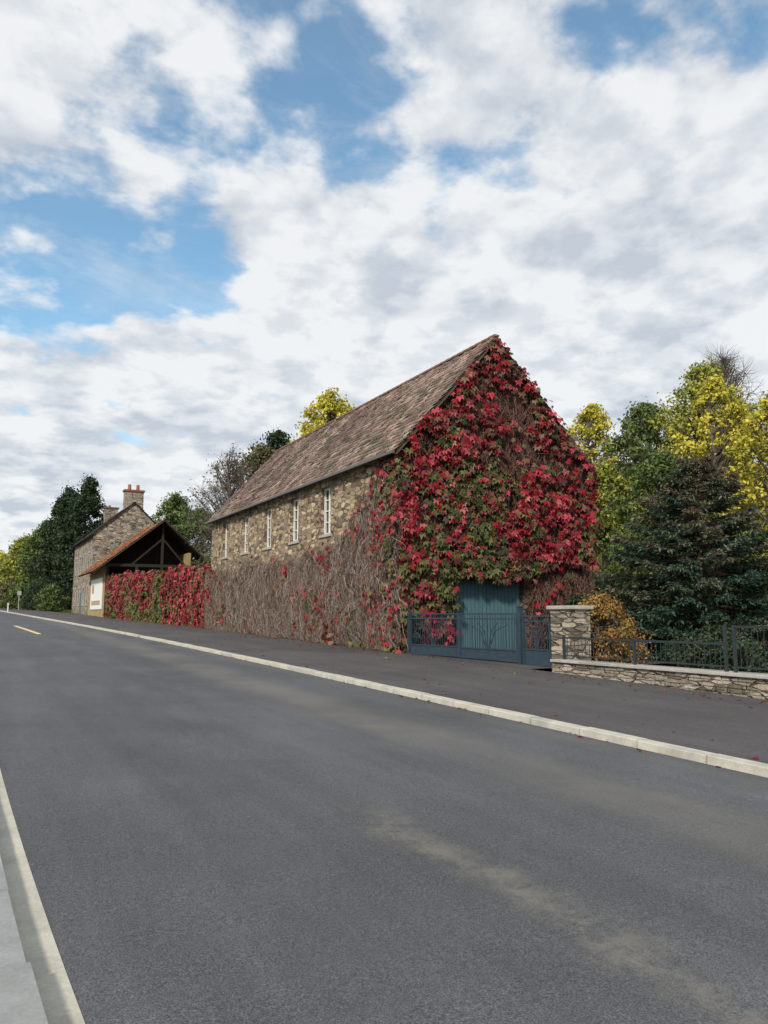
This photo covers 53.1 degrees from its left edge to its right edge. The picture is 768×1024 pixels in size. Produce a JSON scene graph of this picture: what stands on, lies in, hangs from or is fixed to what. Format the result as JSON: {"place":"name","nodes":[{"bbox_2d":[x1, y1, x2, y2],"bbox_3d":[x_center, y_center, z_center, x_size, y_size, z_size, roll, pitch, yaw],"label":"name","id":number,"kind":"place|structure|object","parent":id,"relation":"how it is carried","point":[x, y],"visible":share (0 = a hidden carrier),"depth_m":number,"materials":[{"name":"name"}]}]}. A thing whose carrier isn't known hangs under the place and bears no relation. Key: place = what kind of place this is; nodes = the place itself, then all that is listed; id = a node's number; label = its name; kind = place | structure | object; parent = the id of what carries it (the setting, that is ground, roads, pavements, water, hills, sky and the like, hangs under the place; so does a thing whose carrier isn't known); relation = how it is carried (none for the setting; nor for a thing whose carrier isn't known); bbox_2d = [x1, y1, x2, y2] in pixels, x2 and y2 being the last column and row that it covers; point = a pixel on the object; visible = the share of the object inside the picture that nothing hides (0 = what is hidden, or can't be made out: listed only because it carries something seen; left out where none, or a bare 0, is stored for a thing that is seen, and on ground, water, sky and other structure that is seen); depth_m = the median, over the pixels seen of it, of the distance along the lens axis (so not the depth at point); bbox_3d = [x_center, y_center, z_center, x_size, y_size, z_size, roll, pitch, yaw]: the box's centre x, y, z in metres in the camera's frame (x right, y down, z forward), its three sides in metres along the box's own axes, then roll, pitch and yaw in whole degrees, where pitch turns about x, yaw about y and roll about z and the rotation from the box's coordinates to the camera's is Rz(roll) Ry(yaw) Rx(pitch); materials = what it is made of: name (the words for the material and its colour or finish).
{"place":"outdoors","nodes":[
{"label":"outdoors","id":0,"kind":"place"},
{"bbox_2d":[0,611,767,1023],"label":"road","id":1,"kind":"structure","parent":0,"point":[212,839],"depth_m":5.34,"materials":[{"name":"grey asphalt"}]},
{"bbox_2d":[15,626,40,633],"bbox_3d":[-19.506,6.394,41.826,0.232,0.240,12.020,4,-9,-30],"label":"road marking","id":2,"kind":"object","parent":1,"relation":"on","point":[28,630],"visible":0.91,"depth_m":40.49,"materials":[{"name":"paint"}]},
{"bbox_2d":[0,608,767,763],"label":"pavement","id":3,"kind":"structure","parent":0,"point":[698,721],"depth_m":14.64,"materials":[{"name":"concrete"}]},
{"bbox_2d":[66,617,767,766],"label":"fallen leaves","id":4,"kind":"object","parent":3,"relation":"on","point":[757,757],"visible":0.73,"depth_m":22.71,"materials":[{"name":"red plant"}]},
{"bbox_2d":[0,0,767,560],"label":"sky","id":5,"kind":"structure","parent":0,"point":[217,217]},
{"bbox_2d":[58,609,767,673],"bbox_3d":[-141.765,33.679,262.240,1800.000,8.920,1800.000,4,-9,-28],"label":"ground","id":6,"kind":"structure","parent":0,"point":[542,669],"depth_m":21.60,"materials":[{"name":"green plant"}]},
{"bbox_2d":[0,550,15,580],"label":"roadside tree","id":7,"kind":"object","parent":6,"relation":"on","point":[3,557],"visible":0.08,"depth_m":156.60,"materials":[{"name":"yellow plant"}]},
{"bbox_2d":[0,578,20,607],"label":"roadside shrub","id":8,"kind":"object","parent":6,"relation":"on","point":[4,591],"visible":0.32,"depth_m":116.91,"materials":[{"name":"green plant"}]},
{"bbox_2d":[0,582,29,608],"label":"roadside shrub","id":9,"kind":"object","parent":6,"relation":"on","point":[13,593],"visible":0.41,"depth_m":107.98,"materials":[{"name":"green plant"}]},
{"bbox_2d":[0,533,38,583],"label":"roadside tree","id":10,"kind":"object","parent":6,"relation":"on","point":[8,566],"visible":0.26,"depth_m":136.69,"materials":[{"name":"green plant"}]},
{"bbox_2d":[0,856,47,1023],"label":"sidewalk","id":11,"kind":"structure","parent":6,"relation":"on","point":[20,1001],"depth_m":3.29,"materials":[{"name":"grey concrete"}]},
{"bbox_2d":[18,581,48,609],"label":"roadside shrub","id":12,"kind":"object","parent":6,"relation":"on","point":[35,587],"visible":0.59,"depth_m":100.80,"materials":[{"name":"green plant"}]},
{"bbox_2d":[1,520,72,597],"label":"cypress tree","id":13,"kind":"object","parent":6,"relation":"on","point":[32,542],"visible":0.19,"depth_m":118.62,"materials":[{"name":"green plant"}]},
{"bbox_2d":[0,770,84,1023],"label":"kerb gutter","id":14,"kind":"object","parent":6,"relation":"on","point":[44,959],"visible":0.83,"depth_m":4.04,"materials":[{"name":"concrete"}]},
{"bbox_2d":[30,583,70,611],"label":"roadside shrub","id":15,"kind":"object","parent":6,"relation":"on","point":[51,596],"visible":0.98,"depth_m":94.51,"materials":[{"name":"green plant"}]},
{"bbox_2d":[22,481,87,608],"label":"cypress tree","id":16,"kind":"object","parent":6,"relation":"on","point":[52,526],"visible":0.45,"depth_m":116.35,"materials":[{"name":"green plant"}]},
{"bbox_2d":[46,473,110,609],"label":"cypress tree","id":17,"kind":"object","parent":6,"relation":"on","point":[89,502],"visible":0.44,"depth_m":114.47,"materials":[{"name":"green plant"}]},
{"bbox_2d":[72,512,153,614],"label":"walls","id":18,"kind":"structure","parent":6,"relation":"on","point":[113,534],"depth_m":79.87,"materials":[{"name":"stone"}]},
{"bbox_2d":[79,593,80,613],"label":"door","id":19,"kind":"structure","parent":18,"relation":"attached to","point":[80,604],"depth_m":83.91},
{"bbox_2d":[73,551,89,605],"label":"window surrounds","id":20,"kind":"object","parent":18,"relation":"attached to","point":[87,585],"visible":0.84,"depth_m":83.25,"materials":[{"name":"grey stone"}]},
{"bbox_2d":[72,509,122,546],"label":"roof","id":21,"kind":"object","parent":18,"relation":"on","point":[109,519],"visible":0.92,"depth_m":83.69,"materials":[{"name":"grey stone"}]},
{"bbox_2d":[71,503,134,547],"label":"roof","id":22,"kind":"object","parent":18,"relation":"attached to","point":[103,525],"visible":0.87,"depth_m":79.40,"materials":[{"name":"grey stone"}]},
{"bbox_2d":[104,491,143,521],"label":"chimney stacks","id":23,"kind":"object","parent":18,"relation":"on","point":[129,498],"visible":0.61,"depth_m":80.53,"materials":[{"name":"beige stone"}]},
{"bbox_2d":[103,489,144,508],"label":"chimney caps","id":24,"kind":"object","parent":23,"relation":"on","point":[124,490],"visible":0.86,"depth_m":80.76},
{"bbox_2d":[128,484,139,489],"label":"chimney pots","id":25,"kind":"object","parent":24,"relation":"on","point":[137,487],"visible":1,"depth_m":81.04,"materials":[{"name":"orange ceramic"}]},
{"bbox_2d":[134,502,155,523],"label":"roof back boards","id":26,"kind":"object","parent":18,"relation":"on","point":[146,514],"visible":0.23,"depth_m":80.75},
{"bbox_2d":[78,520,203,616],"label":"timber shed","id":27,"kind":"structure","parent":6,"relation":"on","point":[161,545],"depth_m":71.89,"materials":[{"name":"wood"}]},
{"bbox_2d":[90,578,102,609],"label":"poster panel","id":28,"kind":"object","parent":27,"relation":"attached to","point":[96,594],"visible":1,"depth_m":70.82,"materials":[{"name":"white paper"}]},
{"bbox_2d":[112,568,208,624],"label":"wall","id":29,"kind":"structure","parent":6,"relation":"on","point":[173,601],"depth_m":49.93,"materials":[{"name":"stone"}]},
{"bbox_2d":[102,563,210,627],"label":"creeper leaves","id":30,"kind":"object","parent":29,"relation":"attached to","point":[121,602],"visible":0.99,"depth_m":52.56,"materials":[{"name":"red plant"}]},
{"bbox_2d":[150,491,205,562],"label":"garden tree","id":31,"kind":"object","parent":6,"relation":"on","point":[172,513],"visible":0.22,"depth_m":109.77,"materials":[{"name":"green plant"}]},
{"bbox_2d":[172,505,211,567],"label":"garden tree","id":32,"kind":"object","parent":6,"relation":"on","point":[185,532],"visible":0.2,"depth_m":89.01,"materials":[{"name":"green plant"}]},
{"bbox_2d":[177,443,257,565],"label":"bare tree","id":33,"kind":"object","parent":6,"relation":"on","point":[233,464],"visible":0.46,"depth_m":65.62,"materials":[{"name":"grey plant"}]},
{"bbox_2d":[208,439,274,513],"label":"garden tree","id":34,"kind":"object","parent":6,"relation":"on","point":[260,453],"visible":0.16,"depth_m":70.57,"materials":[{"name":"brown plant"}]},
{"bbox_2d":[129,619,395,652],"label":"weeds","id":35,"kind":"object","parent":6,"relation":"on","point":[357,645],"visible":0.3,"depth_m":27.46,"materials":[{"name":"green plant"}]},
{"bbox_2d":[240,428,291,476],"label":"garden tree","id":36,"kind":"object","parent":6,"relation":"on","point":[277,439],"visible":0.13,"depth_m":75.82,"materials":[{"name":"green plant"}]},
{"bbox_2d":[286,387,354,443],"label":"yellow birch tree","id":37,"kind":"object","parent":6,"relation":"on","point":[330,405],"visible":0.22,"depth_m":76.54,"materials":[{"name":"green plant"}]},
{"bbox_2d":[0,610,767,777],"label":"kerb","id":38,"kind":"structure","parent":6,"relation":"on","point":[734,763],"depth_m":11.00,"materials":[{"name":"concrete"}]},
{"bbox_2d":[205,334,597,654],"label":"stone barn","id":39,"kind":"structure","parent":6,"relation":"on","point":[301,493],"depth_m":31.07,"materials":[{"name":"brown stone"}]},
{"bbox_2d":[227,491,328,550],"bbox_3d":[-5.388,0.767,36.935,0.020,1.930,14.800,4,-9,-28],"label":"window glass","id":40,"kind":"structure","parent":39,"relation":"in","point":[327,491],"depth_m":34.14,"materials":[{"name":"grey"}]},
{"bbox_2d":[225,487,330,556],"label":"window frames","id":41,"kind":"structure","parent":39,"relation":"in","point":[328,489],"depth_m":34.19,"materials":[{"name":"white paint"}]},
{"bbox_2d":[201,336,602,653],"bbox_3d":[-4.042,0.304,34.465,8.553,11.400,25.713,9,-11,-48],"label":"virginia creeper","id":42,"kind":"object","parent":39,"relation":"attached to","point":[463,502],"visible":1,"depth_m":27.28,"materials":[{"name":"red plant"}]},
{"bbox_2d":[455,580,519,648],"bbox_3d":[3.576,3.643,26.890,2.930,2.470,0.070,4,-9,-28],"label":"barn door","id":43,"kind":"structure","parent":39,"relation":"in","point":[489,597],"depth_m":26.91,"materials":[{"name":"teal wood"}]},
{"bbox_2d":[407,606,551,666],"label":"metal gate","id":44,"kind":"structure","parent":6,"relation":"on","point":[521,654],"depth_m":21.59,"materials":[{"name":"blue metal"}]},
{"bbox_2d":[417,649,668,668],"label":"yard","id":45,"kind":"structure","parent":6,"relation":"on","point":[505,663],"depth_m":21.35,"materials":[{"name":"grey asphalt"}]},
{"bbox_2d":[542,591,595,648],"bbox_3d":[6.345,3.650,24.321,2.646,2.261,2.571,4,-9,-28],"label":"garden shrub","id":46,"kind":"object","parent":45,"relation":"on","point":[574,601],"visible":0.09,"depth_m":24.37,"materials":[{"name":"green plant"}]},
{"bbox_2d":[585,574,649,637],"bbox_3d":[7.945,3.656,26.473,2.777,3.057,3.000,4,-9,-28],"label":"garden shrub","id":47,"kind":"object","parent":45,"relation":"on","point":[605,593],"visible":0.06,"depth_m":26.30,"materials":[{"name":"green plant"}]},
{"bbox_2d":[551,610,589,655],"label":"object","id":48,"kind":"object","parent":6,"relation":"on","point":[570,627],"visible":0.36,"depth_m":19.07,"materials":[{"name":"concrete"}]},
{"bbox_2d":[546,605,593,609],"bbox_3d":[4.686,2.413,19.384,0.840,0.096,0.840,4,-9,-28],"label":"cap","id":49,"kind":"object","parent":48,"relation":"on","point":[570,607],"visible":1,"depth_m":19.12,"materials":[{"name":"concrete"}]},
{"bbox_2d":[550,610,591,671],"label":"stones","id":50,"kind":"object","parent":48,"relation":"on","point":[567,620],"visible":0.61,"depth_m":19.05,"materials":[{"name":"beige stone"}]},
{"bbox_2d":[566,401,638,569],"bbox_3d":[16.883,0.096,60.831,9.052,17.877,7.376,0,-8,-1],"label":"yellow birch tree","id":51,"kind":"object","parent":6,"relation":"on","point":[591,415],"visible":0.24,"depth_m":60.56,"materials":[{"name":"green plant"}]},
{"bbox_2d":[573,588,655,664],"bbox_3d":[5.927,3.257,20.674,2.937,2.415,2.741,4,-9,-28],"label":"orange shrub","id":52,"kind":"object","parent":6,"relation":"on","point":[605,613],"visible":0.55,"depth_m":20.18,"materials":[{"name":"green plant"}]},
{"bbox_2d":[586,457,646,618],"bbox_3d":[12.161,1.874,42.031,8.770,9.893,7.814,4,-9,-28],"label":"garden tree","id":53,"kind":"object","parent":6,"relation":"on","point":[605,478],"visible":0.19,"depth_m":41.68,"materials":[{"name":"green plant"}]},
{"bbox_2d":[591,396,688,599],"bbox_3d":[19.347,0.018,55.385,10.913,16.771,12.256,-3,-8,24],"label":"garden tree","id":54,"kind":"object","parent":6,"relation":"on","point":[636,437],"visible":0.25,"depth_m":55.18,"materials":[{"name":"green plant"}]},
{"bbox_2d":[554,662,767,696],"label":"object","id":55,"kind":"object","parent":6,"relation":"on","point":[677,683],"visible":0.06,"depth_m":15.25,"materials":[{"name":"stone"}]},
{"bbox_2d":[550,659,767,678],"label":"coping","id":56,"kind":"object","parent":55,"relation":"on","point":[689,670],"visible":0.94,"depth_m":15.61,"materials":[{"name":"concrete"}]},
{"bbox_2d":[562,625,767,672],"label":"metal railing","id":57,"kind":"object","parent":56,"relation":"on","point":[724,644],"visible":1,"depth_m":15.35,"materials":[{"name":"grey metal"}]},
{"bbox_2d":[552,662,767,699],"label":"face stones","id":58,"kind":"object","parent":55,"relation":"on","point":[676,680],"visible":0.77,"depth_m":15.34,"materials":[{"name":"beige stone"}]},
{"bbox_2d":[590,501,732,636],"bbox_3d":[12.289,3.033,34.879,7.322,7.168,6.053,0,-8,-2],"label":"garden tree","id":59,"kind":"object","parent":6,"relation":"on","point":[620,568],"visible":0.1,"depth_m":34.51,"materials":[{"name":"green plant"}]},
{"bbox_2d":[591,445,759,600],"bbox_3d":[14.950,1.455,39.692,8.861,10.172,8.561,4,-9,-28],"label":"garden tree","id":60,"kind":"object","parent":6,"relation":"on","point":[656,469],"visible":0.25,"depth_m":40.17,"materials":[{"name":"green plant"}]},
{"bbox_2d":[586,454,767,670],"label":"spruce tree","id":61,"kind":"object","parent":6,"relation":"on","point":[664,558],"visible":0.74,"depth_m":23.09,"materials":[{"name":"green plant"}]},
{"bbox_2d":[626,355,767,559],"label":"garden tree","id":62,"kind":"object","parent":6,"relation":"on","point":[680,421],"visible":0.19,"depth_m":50.96,"materials":[{"name":"yellow plant"}]},
{"bbox_2d":[650,374,767,626],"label":"yellow birch tree","id":63,"kind":"object","parent":6,"relation":"on","point":[707,414],"visible":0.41,"depth_m":42.32,"materials":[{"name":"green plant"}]},
{"bbox_2d":[657,534,767,637],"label":"garden shrub","id":64,"kind":"object","parent":6,"relation":"on","point":[688,581],"visible":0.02,"depth_m":27.07,"materials":[{"name":"green plant"}]},
{"bbox_2d":[659,618,767,672],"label":"garden shrub","id":65,"kind":"object","parent":6,"relation":"on","point":[709,633],"visible":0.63,"depth_m":17.83,"materials":[{"name":"green plant"}]},
{"bbox_2d":[674,344,767,621],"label":"bare tree","id":66,"kind":"object","parent":6,"relation":"on","point":[729,376],"visible":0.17,"depth_m":55.25,"materials":[{"name":"brown plant"}]},
{"bbox_2d":[712,390,767,581],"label":"yellow birch tree","id":67,"kind":"object","parent":6,"relation":"on","point":[757,438],"visible":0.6,"depth_m":37.49,"materials":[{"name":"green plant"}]},
{"bbox_3d":[24.639,0.113,30.484,1.400,11.080,0.260,4,-9,-28],"label":"utility pole","id":68,"kind":"object","parent":6,"relation":"on","visible":0},
{"bbox_2d":[531,447,766,455],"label":"overhead cable","id":69,"kind":"object","parent":68,"relation":"attached to","point":[647,455],"visible":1,"depth_m":28.55,"materials":[{"name":"black rubber"}]}
]}

